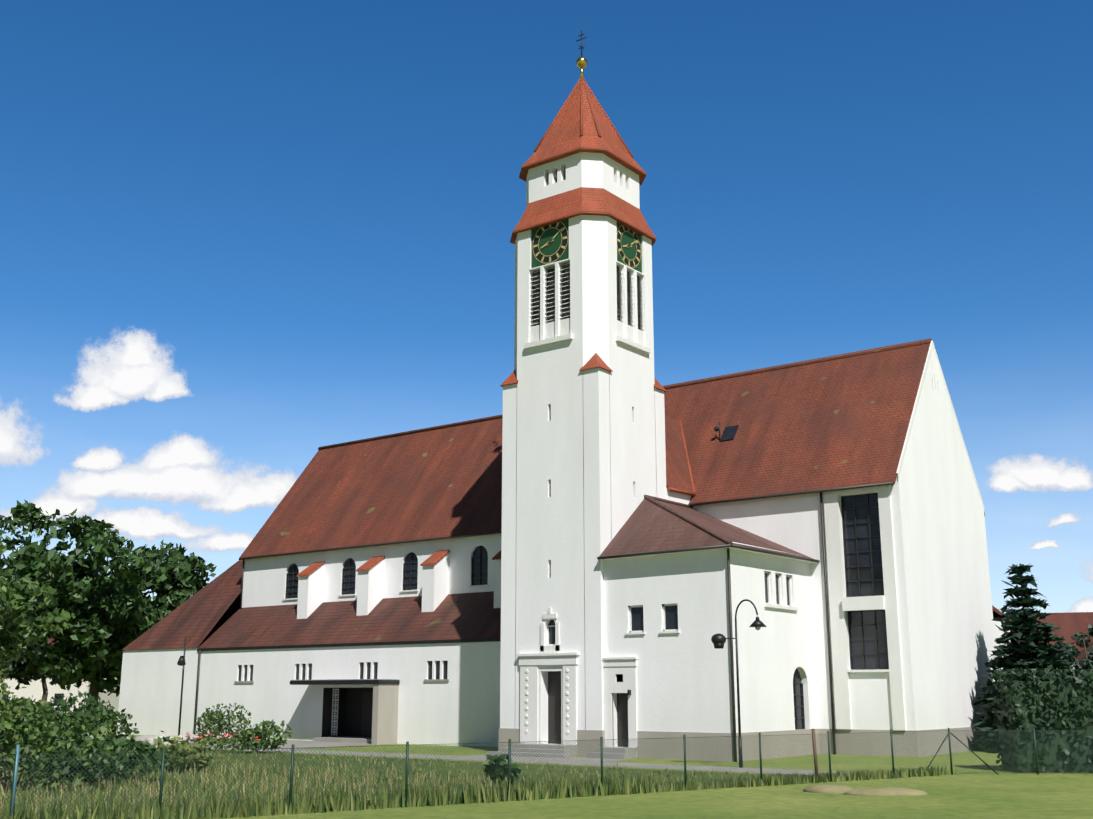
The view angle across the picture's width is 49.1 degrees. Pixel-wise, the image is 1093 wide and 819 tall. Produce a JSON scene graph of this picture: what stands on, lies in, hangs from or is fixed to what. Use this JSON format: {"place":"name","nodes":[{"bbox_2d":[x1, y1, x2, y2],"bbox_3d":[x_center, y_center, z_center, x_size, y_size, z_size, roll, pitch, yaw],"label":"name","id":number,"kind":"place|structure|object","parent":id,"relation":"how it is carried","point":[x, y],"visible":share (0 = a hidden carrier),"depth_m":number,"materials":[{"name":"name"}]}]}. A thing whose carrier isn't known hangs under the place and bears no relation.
{"place":"outdoors","nodes":[
{"label":"outdoors","id":0,"kind":"place"},
{"bbox_2d":[0,660,119,717],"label":"house","id":1,"kind":"structure","parent":0,"point":[34,689],"depth_m":122.18,"materials":[{"name":"white paint"}]},
{"bbox_2d":[371,684,398,744],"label":"porch pier","id":2,"kind":"structure","parent":0,"point":[385,716],"depth_m":58.59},
{"bbox_2d":[0,765,951,818],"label":"fence","id":3,"kind":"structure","parent":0,"point":[522,794],"depth_m":26.25,"materials":[{"name":"metal"}]},
{"bbox_2d":[207,741,853,774],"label":"path","id":4,"kind":"structure","parent":0,"point":[299,744],"depth_m":45.53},
{"bbox_2d":[735,599,766,767],"bbox_3d":[6.919,9.185,40.318,1.204,5.558,0.600,-10,-17,36],"label":"lamp","id":5,"kind":"object","parent":4,"relation":"on","point":[757,622],"visible":0.81,"depth_m":40.51,"materials":[{"name":"grey metal"}]},
{"bbox_2d":[711,633,734,648],"bbox_3d":[6.076,7.941,41.118,0.877,0.508,0.520,-10,-17,36],"label":"flood lamp","id":6,"kind":"object","parent":5,"relation":"attached to","point":[718,640],"visible":0.98,"depth_m":41.05,"materials":[{"name":"grey metal"}]},
{"bbox_2d":[0,0,1092,613],"label":"sky","id":7,"kind":"structure","parent":0,"point":[240,240],"materials":[{"name":"blue"}]},
{"bbox_2d":[13,717,1092,818],"bbox_3d":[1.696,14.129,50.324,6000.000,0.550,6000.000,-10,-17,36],"label":"ground","id":8,"kind":"structure","parent":0,"point":[968,794],"depth_m":27.77,"materials":[{"name":"green plant"}]},
{"bbox_2d":[0,667,10,703],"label":"shrub","id":9,"kind":"object","parent":8,"relation":"on","point":[7,693],"visible":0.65,"depth_m":53.24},
{"bbox_2d":[10,745,19,816],"bbox_3d":[-9.704,6.889,21.828,0.070,1.500,0.070,-10,-17,36],"label":"fence post","id":10,"kind":"object","parent":8,"relation":"on","point":[15,775],"visible":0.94,"depth_m":21.84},
{"bbox_2d":[0,679,43,759],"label":"shrub","id":11,"kind":"object","parent":8,"relation":"on","point":[4,684],"visible":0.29,"depth_m":34.60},
{"bbox_2d":[0,697,56,734],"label":"shrub","id":12,"kind":"object","parent":8,"relation":"on","point":[18,710],"visible":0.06,"depth_m":54.30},
{"bbox_2d":[0,537,72,672],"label":"tree","id":13,"kind":"object","parent":8,"relation":"on","point":[15,632],"visible":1,"depth_m":67.61,"materials":[{"name":"plant"}]},
{"bbox_2d":[0,635,76,701],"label":"tree","id":14,"kind":"object","parent":8,"relation":"on","point":[15,670],"depth_m":109.14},
{"bbox_2d":[0,697,116,792],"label":"shrub","id":15,"kind":"object","parent":8,"relation":"on","point":[22,723],"depth_m":30.06,"materials":[{"name":"plant"}]},
{"bbox_2d":[12,691,138,751],"bbox_3d":[-19.126,12.730,48.220,4.852,2.831,4.938,-10,-17,36],"label":"shrub","id":16,"kind":"object","parent":8,"relation":"on","point":[101,712],"depth_m":48.26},
{"bbox_2d":[25,734,172,783],"bbox_3d":[-12.157,9.692,32.942,4.172,1.444,3.346,-10,-17,36],"label":"shrub","id":17,"kind":"object","parent":8,"relation":"on","point":[122,744],"depth_m":32.62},
{"bbox_2d":[0,500,216,723],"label":"tree","id":18,"kind":"object","parent":8,"relation":"on","point":[88,649],"depth_m":91.31,"materials":[{"name":"plant"}]},
{"bbox_2d":[63,733,197,749],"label":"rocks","id":19,"kind":"object","parent":8,"relation":"on","point":[149,738],"visible":0.12,"depth_m":50.51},
{"bbox_2d":[116,648,198,735],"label":"wall","id":20,"kind":"structure","parent":8,"relation":"on","point":[150,690],"depth_m":71.17,"materials":[{"name":"paint"}]},
{"bbox_2d":[122,560,242,649],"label":"roof","id":21,"kind":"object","parent":20,"relation":"on","point":[199,618],"visible":0.31,"depth_m":73.44,"materials":[{"name":"tile"}]},
{"bbox_2d":[144,736,212,772],"bbox_3d":[-11.743,10.976,37.889,2.893,1.268,1.872,-10,-17,36],"label":"shrub","id":22,"kind":"object","parent":8,"relation":"on","point":[187,747],"depth_m":37.30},
{"bbox_2d":[177,637,185,735],"bbox_3d":[-16.907,12.974,55.099,0.391,5.000,0.922,5,-14,-19],"label":"lamp","id":23,"kind":"object","parent":8,"relation":"on","point":[181,661],"visible":0.88,"depth_m":55.28,"materials":[{"name":"grey metal"}]},
{"bbox_2d":[194,703,250,739],"bbox_3d":[-16.262,15.806,60.139,2.088,2.208,2.810,-51,-52,73],"label":"shrub","id":24,"kind":"object","parent":8,"relation":"on","point":[211,715],"depth_m":59.78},
{"bbox_2d":[313,736,371,742],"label":"step","id":25,"kind":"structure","parent":8,"relation":"on","point":[349,739],"depth_m":60.69,"materials":[{"name":"concrete"}]},
{"bbox_2d":[331,689,338,735],"bbox_3d":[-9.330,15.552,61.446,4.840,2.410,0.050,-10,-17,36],"label":"lattice door panel","id":26,"kind":"object","parent":25,"relation":"on","point":[335,713],"visible":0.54,"depth_m":62.73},
{"bbox_2d":[193,641,500,746],"bbox_3d":[-8.873,13.745,62.692,26.300,7.600,2.970,-10,-17,36],"label":"aisle","id":27,"kind":"object","parent":8,"relation":"on","point":[462,705],"visible":0.44,"depth_m":60.65,"materials":[{"name":"paint"}]},
{"bbox_2d":[290,680,399,684],"bbox_3d":[-10.333,13.887,60.946,6.500,0.200,1.450,-10,-17,36],"label":"porch canopy","id":28,"kind":"object","parent":27,"relation":"attached to","point":[323,682],"visible":1,"depth_m":60.10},
{"bbox_2d":[197,638,500,650],"bbox_3d":[-9.860,12.145,61.836,26.250,0.140,0.013,-10,-17,36],"label":"gutter","id":29,"kind":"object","parent":27,"relation":"attached to","point":[369,644],"depth_m":61.72,"materials":[{"name":"brown metal"}]},
{"bbox_2d":[198,591,500,648],"bbox_3d":[-8.943,11.162,63.303,26.250,2.591,3.005,-10,-17,36],"label":"aisle roof","id":30,"kind":"object","parent":27,"relation":"on","point":[463,616],"visible":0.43,"depth_m":63.60,"materials":[{"name":"tile"}]},
{"bbox_2d":[322,688,372,736],"bbox_3d":[-9.184,15.597,61.614,5.090,2.500,1.585,-10,-17,36],"label":"entrance recess","id":31,"kind":"object","parent":8,"relation":"on","point":[350,712],"visible":0.4,"depth_m":63.23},
{"bbox_2d":[361,692,372,736],"bbox_3d":[-8.761,15.834,62.180,2.300,2.300,0.080,-10,-17,36],"label":"porch door","id":32,"kind":"structure","parent":31,"relation":"attached to","point":[366,718],"depth_m":62.59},
{"bbox_2d":[0,742,948,818],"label":"unmown ground","id":33,"kind":"structure","parent":8,"relation":"on","point":[324,764],"depth_m":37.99,"materials":[{"name":"green plant"}]},
{"bbox_2d":[182,736,278,750],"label":"flower leaves","id":34,"kind":"object","parent":33,"relation":"on","point":[221,742],"visible":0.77,"depth_m":50.09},
{"bbox_2d":[230,720,291,752],"bbox_3d":[-11.904,13.723,50.091,2.655,1.509,2.242,-10,-17,36],"label":"shrub","id":35,"kind":"object","parent":33,"relation":"on","point":[265,732],"depth_m":49.71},
{"bbox_2d":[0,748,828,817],"bbox_3d":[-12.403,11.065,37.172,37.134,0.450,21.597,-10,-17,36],"label":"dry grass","id":36,"kind":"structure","parent":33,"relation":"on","point":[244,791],"depth_m":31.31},
{"bbox_2d":[483,754,522,783],"bbox_3d":[-1.235,9.848,32.648,1.147,0.908,1.066,-10,-17,36],"label":"shrub","id":37,"kind":"object","parent":8,"relation":"on","point":[501,763],"depth_m":32.45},
{"bbox_2d":[194,484,835,761],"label":"downpipes","id":38,"kind":"object","parent":8,"relation":"on","point":[731,636],"visible":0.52,"depth_m":49.09,"materials":[{"name":"grey metal"}]},
{"bbox_2d":[486,743,576,757],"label":"entrance steps","id":39,"kind":"structure","parent":8,"relation":"on","point":[552,755],"depth_m":47.19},
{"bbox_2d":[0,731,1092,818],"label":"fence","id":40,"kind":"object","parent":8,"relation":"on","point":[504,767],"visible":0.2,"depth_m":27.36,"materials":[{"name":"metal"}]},
{"bbox_2d":[7,728,1086,818],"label":"fence posts","id":41,"kind":"object","parent":8,"relation":"on","point":[684,737],"visible":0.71,"depth_m":29.24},
{"bbox_2d":[500,215,665,743],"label":"tower","id":42,"kind":"structure","parent":8,"relation":"on","point":[583,462],"depth_m":51.12,"materials":[{"name":"paint"}]},
{"bbox_2d":[533,270,539,325],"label":"louvers","id":43,"kind":"object","parent":42,"relation":"attached to","point":[535,286],"visible":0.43,"depth_m":53.53,"materials":[{"name":"grey"}]},
{"bbox_2d":[525,669,568,734],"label":"carved ornaments","id":44,"kind":"object","parent":42,"relation":"attached to","point":[567,701],"visible":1,"depth_m":48.35,"materials":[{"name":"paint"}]},
{"bbox_2d":[516,652,579,744],"bbox_3d":[0.054,11.750,48.718,3.110,3.600,0.250,-10,-17,36],"label":"door surround","id":45,"kind":"object","parent":42,"relation":"attached to","point":[534,664],"visible":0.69,"depth_m":48.87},
{"bbox_2d":[524,333,572,348],"bbox_3d":[0.086,-2.963,52.204,2.560,0.220,0.210,-10,-17,36],"label":"window sill","id":46,"kind":"structure","parent":42,"relation":"attached to","point":[552,340],"depth_m":52.10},
{"bbox_2d":[540,608,559,652],"bbox_3d":[0.153,9.109,49.349,0.940,1.830,0.120,-10,-17,36],"label":"niche surround","id":47,"kind":"object","parent":42,"relation":"attached to","point":[555,648],"visible":0.81,"depth_m":49.28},
{"bbox_2d":[531,219,568,267],"bbox_3d":[0.180,-7.469,53.398,2.150,2.100,0.020,-10,-17,36],"label":"clock face panel","id":48,"kind":"object","parent":42,"relation":"attached to","point":[552,247],"visible":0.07,"depth_m":53.40,"materials":[{"name":"green"}]},
{"bbox_2d":[530,318,569,341],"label":"parapet panels","id":49,"kind":"object","parent":42,"relation":"attached to","point":[564,326],"visible":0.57,"depth_m":52.43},
{"bbox_2d":[532,222,567,263],"bbox_3d":[0.158,-7.475,53.371,2.000,2.000,0.018,-10,-17,36],"label":"clock dial","id":50,"kind":"object","parent":42,"relation":"attached to","point":[550,241],"visible":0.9,"depth_m":53.32,"materials":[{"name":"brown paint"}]},
{"bbox_2d":[530,263,569,324],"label":"louvres","id":51,"kind":"object","parent":42,"relation":"attached to","point":[551,293],"visible":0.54,"depth_m":52.87,"materials":[{"name":"white"}]},
{"bbox_2d":[533,222,567,262],"bbox_3d":[0.171,-7.472,53.387,1.960,1.960,0.001,-10,-17,36],"label":"clock dial ring","id":52,"kind":"object","parent":42,"relation":"attached to","point":[539,257],"visible":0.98,"depth_m":53.33,"materials":[{"name":"black"}]},
{"bbox_2d":[547,266,554,322],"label":"louvers","id":53,"kind":"object","parent":42,"relation":"attached to","point":[549,291],"visible":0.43,"depth_m":53.04,"materials":[{"name":"grey"}]},
{"bbox_2d":[548,620,554,643],"bbox_3d":[0.298,9.212,49.521,0.550,1.050,0.020,-10,-17,36],"label":"glass","id":54,"kind":"object","parent":42,"relation":"attached to","point":[551,633],"visible":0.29,"depth_m":49.56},
{"bbox_2d":[548,671,560,743],"bbox_3d":[0.490,12.184,48.990,1.050,2.880,0.020,-10,-17,36],"label":"door","id":55,"kind":"structure","parent":42,"relation":"attached to","point":[554,705],"depth_m":49.10,"materials":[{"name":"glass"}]},
{"bbox_2d":[562,262,569,319],"bbox_3d":[0.941,-4.802,52.402,0.640,3.450,0.020,-10,-17,36],"label":"louver","id":56,"kind":"object","parent":42,"relation":"attached to","point":[565,274],"visible":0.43,"depth_m":52.55,"materials":[{"name":"grey"}]},
{"bbox_2d":[526,152,639,208],"bbox_3d":[1.696,-10.051,56.053,4.360,2.250,4.360,-10,-17,36],"label":"lantern","id":57,"kind":"object","parent":42,"relation":"on","point":[596,170],"visible":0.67,"depth_m":54.31,"materials":[{"name":"paint"}]},
{"bbox_2d":[519,79,646,185],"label":"spire","id":58,"kind":"structure","parent":57,"relation":"on","point":[562,138],"depth_m":55.31,"materials":[{"name":"tile"}]},
{"bbox_2d":[576,57,586,77],"bbox_3d":[1.696,-16.410,57.560,0.540,1.120,0.540,-10,-17,36],"label":"finial ball","id":59,"kind":"object","parent":58,"relation":"on","point":[581,62],"visible":0.96,"depth_m":57.44,"materials":[{"name":"gold metal"}]},
{"bbox_2d":[534,77,632,157],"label":"roof hip ridges","id":60,"kind":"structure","parent":58,"relation":"on","point":[581,121],"depth_m":56.31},
{"bbox_2d":[510,187,656,245],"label":"tower skirt roof","id":61,"kind":"structure","parent":42,"relation":"on","point":[567,205],"depth_m":53.62,"materials":[{"name":"tile"}]},
{"bbox_2d":[500,353,666,391],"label":"buttress caps","id":62,"kind":"object","parent":42,"relation":"on","point":[595,361],"visible":0.4,"depth_m":50.96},
{"bbox_2d":[616,265,619,320],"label":"louvers","id":63,"kind":"object","parent":42,"relation":"attached to","point":[618,292],"visible":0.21,"depth_m":52.95,"materials":[{"name":"grey"}]},
{"bbox_2d":[627,271,629,324],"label":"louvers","id":64,"kind":"object","parent":42,"relation":"attached to","point":[628,294],"visible":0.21,"depth_m":53.58,"materials":[{"name":"grey"}]},
{"bbox_2d":[617,225,640,266],"bbox_3d":[3.696,-7.362,53.848,0.001,1.960,1.960,-10,-17,36],"label":"clock dial ring","id":65,"kind":"object","parent":42,"relation":"attached to","point":[626,260],"visible":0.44,"depth_m":53.77,"materials":[{"name":"black"}]},
{"bbox_2d":[617,225,640,267],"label":"clock markings","id":66,"kind":"object","parent":42,"relation":"attached to","point":[628,245],"visible":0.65,"depth_m":53.81,"materials":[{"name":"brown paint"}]},
{"bbox_2d":[617,223,641,272],"bbox_3d":[3.684,-7.360,53.857,0.020,2.100,2.150,-10,-17,36],"label":"clock face","id":67,"kind":"object","parent":42,"relation":"attached to","point":[627,238],"visible":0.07,"depth_m":53.91,"materials":[{"name":"green"}]},
{"bbox_2d":[617,320,643,344],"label":"parapet panels","id":68,"kind":"object","parent":42,"relation":"attached to","point":[620,328],"visible":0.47,"depth_m":52.91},
{"bbox_2d":[616,335,650,353],"bbox_3d":[3.807,-2.848,52.691,0.210,0.220,2.560,-10,-17,36],"label":"window sill","id":69,"kind":"structure","parent":42,"relation":"attached to","point":[632,344],"depth_m":52.56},
{"bbox_2d":[637,276,640,329],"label":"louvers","id":70,"kind":"object","parent":42,"relation":"attached to","point":[638,295],"visible":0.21,"depth_m":54.22,"materials":[{"name":"grey"}]},
{"bbox_2d":[586,747,636,758],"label":"entrance steps","id":71,"kind":"structure","parent":8,"relation":"on","point":[612,754],"depth_m":45.72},
{"bbox_2d":[242,348,996,730],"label":"church wall","id":72,"kind":"structure","parent":8,"relation":"on","point":[944,596],"depth_m":52.24,"materials":[{"name":"paint"}]},
{"bbox_2d":[287,564,298,597],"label":"glass","id":73,"kind":"object","parent":72,"relation":"on","point":[289,583],"visible":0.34,"depth_m":70.23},
{"bbox_2d":[342,559,355,594],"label":"frame","id":74,"kind":"object","parent":72,"relation":"on","point":[349,574],"visible":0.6,"depth_m":67.44,"materials":[{"name":"grey"}]},
{"bbox_2d":[343,558,355,593],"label":"glass","id":75,"kind":"object","parent":72,"relation":"on","point":[346,578],"visible":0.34,"depth_m":67.42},
{"bbox_2d":[297,553,500,618],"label":"buttresses","id":76,"kind":"structure","parent":72,"relation":"attached to","point":[435,585],"depth_m":64.72,"materials":[{"name":"paint"}]},
{"bbox_2d":[297,550,500,576],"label":"pilaster caps","id":77,"kind":"object","parent":72,"relation":"attached to","point":[432,559],"visible":0.83,"depth_m":65.13,"materials":[{"name":"tile"}]},
{"bbox_2d":[403,553,417,589],"bbox_3d":[-7.297,8.745,64.560,1.150,1.992,0.060,-10,-17,36],"label":"frame","id":78,"kind":"object","parent":72,"relation":"on","point":[411,576],"visible":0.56,"depth_m":64.57,"materials":[{"name":"grey"}]},
{"bbox_2d":[404,552,417,589],"bbox_3d":[-7.272,8.724,64.597,1.150,2.050,0.020,-10,-17,36],"label":"glass","id":79,"kind":"object","parent":72,"relation":"on","point":[407,567],"visible":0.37,"depth_m":64.63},
{"bbox_2d":[239,384,696,557],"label":"nave roof","id":80,"kind":"structure","parent":72,"relation":"on","point":[444,482],"depth_m":69.81,"materials":[{"name":"tile"}]},
{"bbox_2d":[471,547,487,585],"bbox_3d":[-3.401,8.060,61.667,1.150,1.992,0.060,-10,-17,36],"label":"frame","id":81,"kind":"object","parent":72,"relation":"on","point":[480,563],"visible":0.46,"depth_m":61.71,"materials":[{"name":"grey"}]},
{"bbox_2d":[473,546,487,584],"bbox_3d":[-3.377,8.039,61.705,1.150,2.050,0.020,-10,-17,36],"label":"glass","id":82,"kind":"object","parent":72,"relation":"on","point":[476,553],"visible":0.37,"depth_m":61.71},
{"bbox_2d":[239,482,893,559],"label":"gutters","id":83,"kind":"object","parent":72,"relation":"attached to","point":[718,501],"visible":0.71,"depth_m":54.59,"materials":[{"name":"orange metal"}]},
{"bbox_2d":[318,338,931,449],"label":"ridge tiles","id":84,"kind":"object","parent":72,"relation":"on","point":[852,354],"visible":0.5,"depth_m":61.17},
{"bbox_2d":[666,343,984,515],"bbox_3d":[12.789,1.347,57.839,12.340,7.436,11.420,-10,-17,36],"label":"nave roof","id":85,"kind":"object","parent":72,"relation":"on","point":[841,422],"visible":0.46,"depth_m":54.86,"materials":[{"name":"tile"}]},
{"bbox_2d":[720,425,738,441],"bbox_3d":[8.757,1.138,57.320,0.700,0.831,0.672,-10,-17,36],"label":"skylight","id":86,"kind":"object","parent":85,"relation":"on","point":[729,433],"visible":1,"depth_m":57.26,"materials":[{"name":"black glass"}]},
{"bbox_2d":[823,485,905,729],"bbox_3d":[12.950,7.917,49.045,2.900,10.050,0.380,-10,-17,36],"label":"window surround","id":87,"kind":"object","parent":72,"relation":"attached to","point":[840,603],"visible":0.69,"depth_m":48.99,"materials":[{"name":"paint"}]},
{"bbox_2d":[841,493,888,669],"bbox_3d":[13.198,7.069,49.478,1.760,7.200,0.060,-10,-17,36],"label":"frame","id":88,"kind":"object","parent":72,"relation":"on","point":[858,566],"visible":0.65,"depth_m":49.60,"materials":[{"name":"grey"}]},
{"bbox_2d":[842,494,888,668],"bbox_3d":[13.223,7.076,49.509,1.760,7.200,0.020,-10,-17,36],"label":"glass","id":89,"kind":"object","parent":72,"relation":"on","point":[865,586],"depth_m":49.54,"materials":[{"name":"glass"}]},
{"bbox_2d":[896,341,983,507],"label":"verge","id":90,"kind":"structure","parent":72,"relation":"attached to","point":[931,347],"depth_m":53.23,"materials":[{"name":"paint"}]},
{"bbox_2d":[665,488,691,504],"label":"wall","id":91,"kind":"structure","parent":8,"relation":"on","point":[678,497],"depth_m":53.95,"materials":[{"name":"paint"}]},
{"bbox_2d":[665,417,692,491],"bbox_3d":[4.998,2.268,57.581,5.480,4.480,5.690,-10,-17,36],"label":"roof section","id":92,"kind":"object","parent":91,"relation":"on","point":[677,473],"visible":0.1,"depth_m":56.43,"materials":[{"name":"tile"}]},
{"bbox_2d":[667,420,695,495],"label":"connector hip tiles","id":93,"kind":"object","parent":92,"relation":"on","point":[673,489],"visible":0.88,"depth_m":55.85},
{"bbox_2d":[603,542,818,755],"bbox_3d":[6.764,10.095,48.914,5.750,8.350,7.290,-10,-17,36],"label":"annex","id":94,"kind":"object","parent":8,"relation":"on","point":[684,680],"visible":0.56,"depth_m":46.22,"materials":[{"name":"paint"}]},
{"bbox_2d":[602,657,637,747],"bbox_3d":[2.891,11.439,46.844,1.640,3.420,0.220,-10,-17,36],"label":"door surround","id":95,"kind":"object","parent":94,"relation":"attached to","point":[626,667],"visible":0.88,"depth_m":46.91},
{"bbox_2d":[617,693,627,746],"bbox_3d":[3.104,12.181,47.005,0.780,2.050,0.020,-10,-17,36],"label":"door","id":96,"kind":"structure","parent":94,"relation":"attached to","point":[622,716],"depth_m":47.09,"materials":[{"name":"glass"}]},
{"bbox_2d":[631,607,643,630],"bbox_3d":[3.617,8.282,47.333,0.740,1.050,0.020,-10,-17,36],"label":"glass","id":97,"kind":"object","parent":94,"relation":"attached to","point":[637,618],"visible":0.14,"depth_m":47.34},
{"bbox_2d":[665,605,677,629],"bbox_3d":[4.865,8.062,46.406,0.740,1.050,0.020,-10,-17,36],"label":"glass","id":98,"kind":"object","parent":94,"relation":"attached to","point":[671,617],"visible":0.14,"depth_m":46.41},
{"bbox_2d":[599,498,812,558],"bbox_3d":[6.786,4.873,49.848,6.037,2.995,7.527,-10,-17,36],"label":"annex roof","id":99,"kind":"object","parent":94,"relation":"on","point":[648,526],"visible":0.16,"depth_m":48.72,"materials":[{"name":"tile"}]},
{"bbox_2d":[644,495,732,543],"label":"annex hip tiles","id":100,"kind":"object","parent":99,"relation":"on","point":[652,499],"visible":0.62,"depth_m":49.01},
{"bbox_2d":[597,544,819,562],"bbox_3d":[6.796,6.204,49.454,6.148,0.242,7.637,-10,-17,36],"label":"annex gutter","id":101,"kind":"object","parent":99,"relation":"attached to","point":[705,548],"visible":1,"depth_m":46.69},
{"bbox_2d":[764,603,797,610],"bbox_3d":[9.418,7.931,48.063,0.120,0.130,2.800,-10,-17,36],"label":"window sill","id":102,"kind":"structure","parent":94,"relation":"attached to","point":[780,607],"depth_m":47.91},
{"bbox_2d":[793,668,802,728],"bbox_3d":[10.074,11.710,48.593,0.020,2.500,1.350,-10,-17,36],"label":"glass","id":103,"kind":"object","parent":94,"relation":"attached to","point":[799,701],"visible":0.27,"depth_m":48.82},
{"bbox_2d":[793,672,804,729],"bbox_3d":[10.106,11.737,48.561,0.060,2.432,1.350,-10,-17,36],"label":"frame","id":104,"kind":"object","parent":94,"relation":"on","point":[796,706],"visible":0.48,"depth_m":48.73,"materials":[{"name":"grey"}]},
{"bbox_2d":[499,725,994,761],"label":"plinth","id":105,"kind":"structure","parent":8,"relation":"on","point":[513,735],"depth_m":47.07,"materials":[{"name":"concrete"}]},
{"bbox_2d":[811,729,818,781],"bbox_3d":[7.499,9.659,33.410,0.150,1.453,0.100,-10,-17,36],"label":"wooden fence post","id":106,"kind":"object","parent":8,"relation":"on","point":[815,752],"visible":0.77,"depth_m":33.39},
{"bbox_2d":[803,784,928,795],"bbox_3d":[7.924,9.530,29.722,3.014,0.390,1.595,-1,-13,6],"label":"sand patch","id":107,"kind":"object","parent":8,"relation":"on","point":[846,790],"visible":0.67,"depth_m":29.48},
{"bbox_2d":[993,621,1010,680],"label":"building wall","id":108,"kind":"structure","parent":8,"relation":"on","point":[998,633],"depth_m":57.92,"materials":[{"name":"paint"}]},
{"bbox_2d":[969,563,1073,752],"bbox_3d":[20.748,10.739,51.724,6.050,8.193,6.163,-10,-17,36],"label":"spruce","id":109,"kind":"object","parent":8,"relation":"on","point":[1014,653],"depth_m":51.53,"materials":[{"name":"plant"}]},
{"bbox_2d":[991,667,1092,772],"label":"hedge","id":110,"kind":"object","parent":8,"relation":"on","point":[1063,689],"depth_m":37.84,"materials":[{"name":"plant"}]},
{"bbox_2d":[1045,624,1092,680],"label":"tree","id":111,"kind":"object","parent":8,"relation":"on","point":[1075,652],"depth_m":54.34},
{"bbox_2d":[1013,612,1092,650],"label":"house roof","id":112,"kind":"structure","parent":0,"point":[1071,623],"depth_m":94.25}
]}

